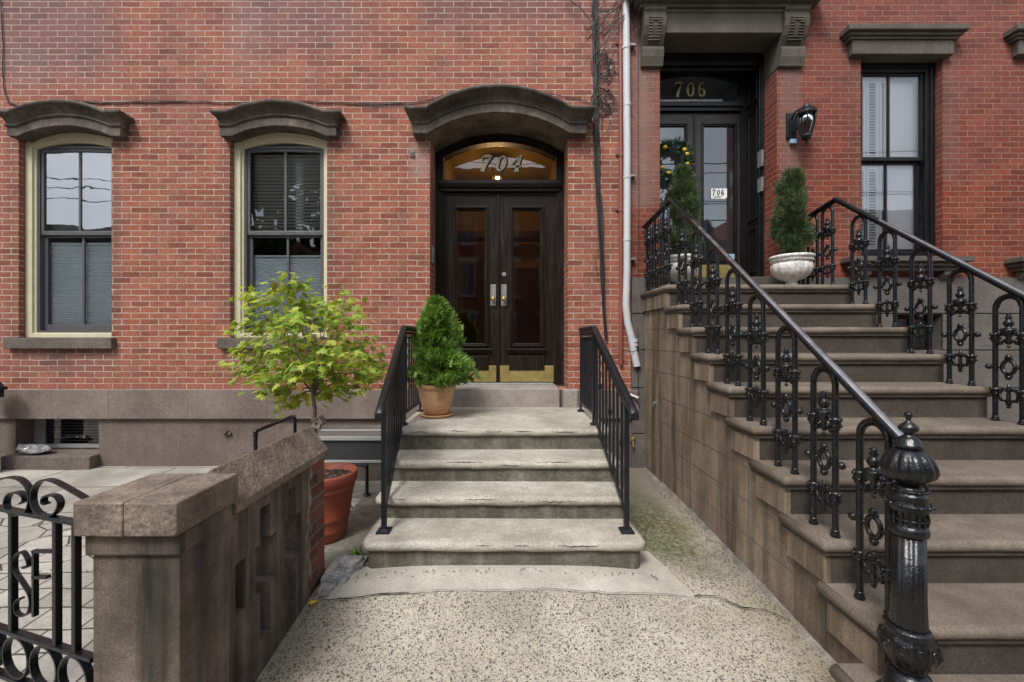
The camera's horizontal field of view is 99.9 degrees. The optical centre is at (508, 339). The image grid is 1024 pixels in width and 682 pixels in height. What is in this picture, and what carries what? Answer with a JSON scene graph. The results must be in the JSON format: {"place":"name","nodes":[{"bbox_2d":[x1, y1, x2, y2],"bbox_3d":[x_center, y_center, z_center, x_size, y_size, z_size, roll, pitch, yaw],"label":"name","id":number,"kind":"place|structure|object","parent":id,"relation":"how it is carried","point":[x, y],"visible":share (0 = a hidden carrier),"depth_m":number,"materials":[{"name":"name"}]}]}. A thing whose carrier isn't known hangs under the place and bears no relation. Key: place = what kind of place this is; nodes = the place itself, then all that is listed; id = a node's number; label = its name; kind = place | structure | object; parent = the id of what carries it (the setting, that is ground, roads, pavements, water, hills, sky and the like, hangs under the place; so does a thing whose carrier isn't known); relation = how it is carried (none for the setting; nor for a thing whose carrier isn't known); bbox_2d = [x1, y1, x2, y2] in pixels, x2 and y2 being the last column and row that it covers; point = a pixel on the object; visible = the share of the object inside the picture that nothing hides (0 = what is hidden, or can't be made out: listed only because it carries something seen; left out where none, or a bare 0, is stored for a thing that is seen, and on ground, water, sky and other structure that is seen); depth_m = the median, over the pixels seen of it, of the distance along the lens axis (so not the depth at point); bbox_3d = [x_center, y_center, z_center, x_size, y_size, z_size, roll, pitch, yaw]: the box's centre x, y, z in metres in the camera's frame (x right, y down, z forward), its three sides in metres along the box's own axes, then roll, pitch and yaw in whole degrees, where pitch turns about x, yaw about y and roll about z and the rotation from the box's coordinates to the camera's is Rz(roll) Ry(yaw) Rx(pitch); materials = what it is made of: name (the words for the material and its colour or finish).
{"place":"outdoors","nodes":[
{"label":"outdoors","id":0,"kind":"place"},
{"bbox_2d":[0,466,360,681],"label":"courtyard paving","id":1,"kind":"structure","parent":0,"point":[35,533],"depth_m":3.02,"materials":[{"name":"grey stone"}]},
{"bbox_2d":[253,415,370,495],"bbox_3d":[-1.994,1.140,4.083,1.350,0.640,0.651,0,0,35],"label":"pipe rail","id":2,"kind":"object","parent":1,"relation":"on","point":[255,444],"visible":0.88,"depth_m":3.97,"materials":[{"name":"black metal"}]},
{"bbox_2d":[324,462,357,543],"bbox_3d":[-1.361,1.214,3.190,0.452,0.487,0.452,0,0,0],"label":"plant pot","id":3,"kind":"object","parent":1,"relation":"on","point":[340,478],"visible":0.56,"depth_m":3.09,"materials":[{"name":"ceramic"}]},
{"bbox_2d":[210,271,388,459],"bbox_3d":[-1.475,0.200,3.203,1.408,1.404,1.039,0,0,36],"label":"maple tree","id":4,"kind":"object","parent":3,"relation":"in","point":[302,371],"visible":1,"depth_m":3.10,"materials":[{"name":"green plant"}]},
{"bbox_2d":[311,415,326,428],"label":"bird house","id":5,"kind":"structure","parent":4,"relation":"attached to","point":[319,422],"depth_m":3.12,"materials":[{"name":"grey wood"}]},
{"bbox_2d":[325,497,379,568],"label":"side path","id":6,"kind":"structure","parent":0,"point":[364,516],"depth_m":3.29,"materials":[{"name":"concrete"}]},
{"bbox_2d":[346,546,365,554],"bbox_3d":[-1.013,1.422,2.886,0.128,0.060,0.105,0,0,-41],"label":"weed","id":7,"kind":"object","parent":6,"relation":"on","point":[355,552],"visible":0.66,"depth_m":2.89,"materials":[{"name":"green plant"}]},
{"bbox_2d":[255,467,835,681],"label":"ground","id":8,"kind":"structure","parent":0,"point":[511,636],"depth_m":2.22,"materials":[{"name":"beige concrete"}]},
{"bbox_2d":[0,382,7,396],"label":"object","id":9,"kind":"structure","parent":8,"relation":"on","point":[2,387],"depth_m":4.69,"materials":[{"name":"black metal"}]},
{"bbox_2d":[73,426,328,681],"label":"garden wall","id":10,"kind":"structure","parent":8,"relation":"on","point":[216,574],"depth_m":1.65,"materials":[{"name":"stone"}]},
{"bbox_2d":[0,476,93,681],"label":"iron gate","id":11,"kind":"structure","parent":10,"relation":"attached to","point":[55,646],"depth_m":1.63,"materials":[{"name":"black metal"}]},
{"bbox_2d":[0,0,638,469],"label":"brick house","id":12,"kind":"structure","parent":8,"relation":"on","point":[140,244],"depth_m":4.91,"materials":[{"name":"brick"}]},
{"bbox_2d":[14,443,50,453],"bbox_3d":[-5.400,1.235,4.871,0.373,0.118,0.161,0,0,0],"label":"plastic bundle","id":13,"kind":"object","parent":12,"relation":"on","point":[27,448],"visible":1,"depth_m":4.82,"materials":[{"name":"white plastic"}]},
{"bbox_2d":[34,419,98,447],"bbox_3d":[-5.155,1.070,5.455,1.150,0.600,0.710,0,0,0],"label":"window","id":14,"kind":"structure","parent":12,"relation":"in","point":[53,433],"depth_m":5.14,"materials":[{"name":"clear glass"}]},
{"bbox_2d":[25,133,110,337],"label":"window","id":15,"kind":"structure","parent":12,"relation":"in","point":[68,175],"depth_m":5.11,"materials":[{"name":"grey glass"}]},
{"bbox_2d":[220,428,231,434],"bbox_3d":[-3.218,1.039,4.890,0.116,0.096,0.086,0,0,-30],"label":"pipe stub","id":16,"kind":"object","parent":12,"relation":"attached to","point":[223,431],"visible":1,"depth_m":4.86,"materials":[{"name":"paint"}]},
{"bbox_2d":[233,132,326,337],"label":"window","id":17,"kind":"structure","parent":12,"relation":"in","point":[280,179],"depth_m":5.12,"materials":[{"name":"beige paint"}]},
{"bbox_2d":[0,0,591,105],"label":"wall cable","id":18,"kind":"object","parent":12,"relation":"attached to","point":[363,103],"depth_m":4.89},
{"bbox_2d":[318,425,380,480],"bbox_3d":[-1.488,1.273,4.628,1.065,0.614,0.555,0,0,0],"label":"basement window box","id":19,"kind":"object","parent":12,"relation":"attached to","point":[352,443],"visible":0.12,"depth_m":4.40,"materials":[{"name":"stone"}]},
{"bbox_2d":[410,149,413,156],"bbox_3d":[-1.102,-2.130,4.896,0.051,0.080,0.030,0,0,0],"label":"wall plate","id":20,"kind":"object","parent":12,"relation":"attached to","point":[411,152],"depth_m":4.90,"materials":[{"name":"grey metal"}]},
{"bbox_2d":[431,246,434,264],"bbox_3d":[-0.885,-0.990,5.040,0.032,0.200,0.140,0,0,0],"label":"intercom","id":21,"kind":"object","parent":12,"relation":"attached to","point":[433,255],"visible":1,"depth_m":4.98,"materials":[{"name":"metal"}]},
{"bbox_2d":[444,195,496,381],"bbox_3d":[-0.470,-0.632,5.319,0.659,2.319,0.131,0,0,0],"label":"door leaf","id":22,"kind":"structure","parent":12,"relation":"in","point":[484,354],"depth_m":5.33,"materials":[{"name":"brown wood"}]},
{"bbox_2d":[492,158,502,179],"bbox_3d":[-0.169,-2.471,6.310,0.160,0.398,0.160,0,0,0],"label":"hall lantern","id":23,"kind":"object","parent":12,"relation":"hanging from","point":[497,178],"visible":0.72,"depth_m":6.27,"materials":[{"name":"white glass"}]},
{"bbox_2d":[458,231,539,342],"bbox_3d":[-0.120,-0.640,7.430,1.520,2.380,0.400,0,0,0],"label":"inner door","id":24,"kind":"structure","parent":12,"relation":"in","point":[526,279],"depth_m":7.33,"materials":[{"name":"brown wood"}]},
{"bbox_2d":[499,195,554,381],"bbox_3d":[0.219,-0.632,5.319,0.703,2.319,0.131,0,0,0],"label":"door leaf","id":25,"kind":"structure","parent":12,"relation":"in","point":[518,362],"depth_m":5.33,"materials":[{"name":"brown wood"}]},
{"bbox_2d":[570,0,642,351],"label":"cable bundle","id":26,"kind":"object","parent":12,"relation":"attached to","point":[595,25],"visible":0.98,"depth_m":4.88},
{"bbox_2d":[615,0,622,364],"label":"conduit pipe","id":27,"kind":"object","parent":12,"relation":"attached to","point":[619,43],"visible":1,"depth_m":4.86,"materials":[{"name":"grey metal"}]},
{"bbox_2d":[622,0,640,366],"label":"downspout","id":28,"kind":"object","parent":12,"relation":"attached to","point":[627,46],"visible":1,"depth_m":4.83,"materials":[{"name":"white paint"}]},
{"bbox_2d":[317,592,408,599],"bbox_3d":[-0.845,1.465,2.453,0.550,0.034,0.027,0,0,-2],"label":"crack","id":29,"kind":"object","parent":8,"relation":"on","point":[363,596],"visible":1,"depth_m":2.46,"materials":[{"name":"grey concrete"}]},
{"bbox_2d":[352,481,380,497],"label":"area kerb","id":30,"kind":"structure","parent":8,"relation":"on","point":[374,489],"depth_m":4.09,"materials":[{"name":"concrete"}]},
{"bbox_2d":[362,407,645,568],"bbox_3d":[-0.059,1.215,3.769,1.887,0.909,2.194,0,0,0],"label":"stone stoop","id":31,"kind":"object","parent":8,"relation":"on","point":[502,485],"visible":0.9,"depth_m":3.04,"materials":[{"name":"stone"}]},
{"bbox_2d":[375,325,422,533],"bbox_3d":[-0.903,0.568,3.653,0.126,1.397,1.999,0,0,-4],"label":"iron railing","id":32,"kind":"object","parent":31,"relation":"on","point":[391,410],"visible":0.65,"depth_m":3.29,"materials":[{"name":"black metal"}]},
{"bbox_2d":[419,411,453,418],"bbox_3d":[-0.723,0.746,4.290,0.344,0.032,0.344,0,0,0],"label":"pot saucer","id":33,"kind":"object","parent":31,"relation":"on","point":[446,415],"visible":0.68,"depth_m":4.19,"materials":[{"name":"ceramic"}]},
{"bbox_2d":[416,383,455,414],"bbox_3d":[-0.723,0.584,4.290,0.394,0.297,0.394,0,0,0],"label":"terracotta pot","id":34,"kind":"object","parent":33,"relation":"on","point":[435,400],"visible":0.92,"depth_m":4.15,"materials":[{"name":"ceramic"}]},
{"bbox_2d":[407,294,483,391],"bbox_3d":[-0.654,0.020,4.282,0.808,0.966,0.777,0,0,0],"label":"evergreen shrub","id":35,"kind":"object","parent":34,"relation":"in","point":[436,340],"visible":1,"depth_m":4.14,"materials":[{"name":"green plant"}]},
{"bbox_2d":[577,325,638,533],"bbox_3d":[0.774,0.568,3.656,0.087,1.397,1.992,0,0,0],"label":"iron railing","id":36,"kind":"object","parent":31,"relation":"on","point":[590,346],"visible":1,"depth_m":3.29,"materials":[{"name":"black metal"}]},
{"bbox_2d":[315,551,696,600],"bbox_3d":[-0.015,1.458,2.719,2.210,0.075,0.522,0,0,0],"label":"concrete apron","id":37,"kind":"object","parent":8,"relation":"on","point":[641,580],"visible":0.58,"depth_m":2.58,"materials":[{"name":"grey concrete"}]},
{"bbox_2d":[318,554,367,597],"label":"broken slab","id":38,"kind":"structure","parent":37,"relation":"on","point":[340,570],"depth_m":2.64,"materials":[{"name":"stone"}]},
{"bbox_2d":[257,470,829,681],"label":"grit","id":39,"kind":"object","parent":8,"relation":"on","point":[292,636],"visible":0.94,"depth_m":2.42,"materials":[{"name":"stone"}]},
{"bbox_2d":[419,588,685,595],"bbox_3d":[0.238,1.459,2.481,1.571,0.040,0.028,0,0,0],"label":"crack","id":40,"kind":"object","parent":8,"relation":"on","point":[570,589],"visible":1,"depth_m":2.48,"materials":[{"name":"grey concrete"}]},
{"bbox_2d":[643,467,835,665],"bbox_3d":[1.519,1.487,3.360,0.052,0.156,3.009,0,0,0],"label":"mortar fillet","id":41,"kind":"object","parent":8,"relation":"on","point":[826,657],"visible":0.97,"depth_m":2.67,"materials":[{"name":"concrete"}]},
{"bbox_2d":[694,594,790,620],"bbox_3d":[1.302,1.493,2.424,0.480,0.024,0.064,0,0,23],"label":"crack","id":42,"kind":"object","parent":8,"relation":"on","point":[737,604],"visible":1,"depth_m":2.42,"materials":[{"name":"grey concrete"}]},
{"bbox_2d":[629,0,1023,467],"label":"brick house","id":43,"kind":"structure","parent":8,"relation":"on","point":[918,130],"depth_m":4.91,"materials":[{"name":"brick"}]},
{"bbox_2d":[637,44,638,313],"bbox_3d":[1.469,-1.430,4.881,0.024,4.215,0.064,0,0,12],"label":"thin cable","id":44,"kind":"object","parent":43,"relation":"attached to","point":[638,158],"visible":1,"depth_m":4.91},
{"bbox_2d":[660,113,692,276],"bbox_3d":[2.062,-1.830,5.478,0.574,2.100,0.064,0,0,0],"label":"door leaf","id":45,"kind":"structure","parent":43,"relation":"in","point":[685,120],"depth_m":5.46,"materials":[{"name":"brown paint"}]},
{"bbox_2d":[660,136,695,183],"bbox_3d":[2.029,-2.231,5.353,0.625,0.608,0.142,0,0,0],"label":"wreath","id":46,"kind":"object","parent":45,"relation":"attached to","point":[683,146],"visible":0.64,"depth_m":5.34,"materials":[{"name":"green plant"}]},
{"bbox_2d":[696,113,739,276],"bbox_3d":[2.645,-1.830,5.478,0.580,2.100,0.064,0,0,0],"label":"door leaf","id":47,"kind":"structure","parent":43,"relation":"in","point":[703,120],"depth_m":5.46,"materials":[{"name":"brown paint"}]},
{"bbox_2d":[711,189,726,198],"bbox_3d":[2.673,-1.858,5.469,0.203,0.131,0.006,0,0,0],"label":"paper sign","id":48,"kind":"object","parent":47,"relation":"attached to","point":[718,193],"visible":1,"depth_m":5.47,"materials":[{"name":"white paper"}]},
{"bbox_2d":[757,150,763,167],"bbox_3d":[3.016,-2.166,5.151,0.028,0.192,0.098,0,0,0],"label":"door intercom","id":49,"kind":"object","parent":43,"relation":"attached to","point":[760,158],"depth_m":5.13,"materials":[{"name":"metal"}]},
{"bbox_2d":[757,177,763,192],"bbox_3d":[3.016,-1.854,5.151,0.028,0.168,0.098,0,0,0],"label":"door intercom","id":50,"kind":"object","parent":43,"relation":"attached to","point":[760,185],"depth_m":5.13,"materials":[{"name":"metal"}]},
{"bbox_2d":[790,139,796,143],"bbox_3d":[3.225,-2.252,4.880,0.070,0.045,0.020,0,0,0],"label":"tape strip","id":51,"kind":"object","parent":43,"relation":"attached to","point":[793,141],"visible":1,"depth_m":4.87,"materials":[{"name":"plastic"}]},
{"bbox_2d":[786,102,817,143],"bbox_3d":[3.276,-2.389,4.777,0.232,0.457,0.270,0,0,0],"label":"wall lantern","id":52,"kind":"object","parent":43,"relation":"attached to","point":[804,118],"depth_m":4.72,"materials":[{"name":"black metal"}]},
{"bbox_2d":[861,63,934,255],"bbox_3d":[4.487,-2.080,5.252,1.035,2.500,0.515,0,0,0],"label":"window","id":53,"kind":"structure","parent":43,"relation":"in","point":[898,99],"depth_m":5.12,"materials":[{"name":"black glass"}]},
{"bbox_2d":[897,315,926,349],"bbox_3d":[4.655,-0.080,5.260,0.590,0.500,0.500,0,0,0],"label":"window","id":54,"kind":"structure","parent":43,"relation":"in","point":[902,320],"depth_m":5.04,"materials":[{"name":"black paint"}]},
{"bbox_2d":[640,284,1023,681],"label":"brownstone stoop","id":55,"kind":"object","parent":8,"relation":"on","point":[709,454],"visible":0.73,"depth_m":2.65,"materials":[{"name":"brown stone"}]},
{"bbox_2d":[661,254,702,282],"bbox_3d":[1.825,-0.701,4.550,0.414,0.345,0.411,0,0,0],"label":"stone urn","id":56,"kind":"object","parent":55,"relation":"on","point":[673,271],"visible":0.25,"depth_m":4.42,"materials":[{"name":"stone"}]},
{"bbox_2d":[661,162,704,254],"bbox_3d":[1.840,-1.350,4.531,0.476,1.061,0.475,0,0,0],"label":"juniper","id":57,"kind":"object","parent":56,"relation":"on","point":[684,194],"visible":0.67,"depth_m":4.46,"materials":[{"name":"green plant"}]},
{"bbox_2d":[768,252,815,284],"bbox_3d":[2.950,-0.701,4.490,0.414,0.345,0.411,0,0,0],"label":"stone urn","id":58,"kind":"object","parent":55,"relation":"on","point":[790,268],"visible":0.89,"depth_m":4.36,"materials":[{"name":"stone"}]},
{"bbox_2d":[767,165,817,253],"bbox_3d":[2.989,-1.295,4.492,0.480,1.059,0.467,0,0,0],"label":"juniper","id":59,"kind":"object","parent":58,"relation":"in","point":[791,227],"visible":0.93,"depth_m":4.42,"materials":[{"name":"green plant"}]},
{"bbox_2d":[642,197,943,681],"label":"cast iron railing","id":60,"kind":"object","parent":55,"relation":"on","point":[907,471],"visible":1,"depth_m":2.02,"materials":[{"name":"black metal"}]},
{"bbox_2d":[663,190,670,203],"bbox_3d":[1.607,-1.440,4.369,0.088,0.156,0.032,0,0,40],"label":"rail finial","id":61,"kind":"object","parent":60,"relation":"attached to","point":[668,194],"visible":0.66,"depth_m":4.36,"materials":[{"name":"black metal"}]},
{"bbox_2d":[798,197,1023,425],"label":"cast iron railing","id":62,"kind":"object","parent":55,"relation":"on","point":[1008,331],"visible":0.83,"depth_m":3.26,"materials":[{"name":"black metal"}]}
]}

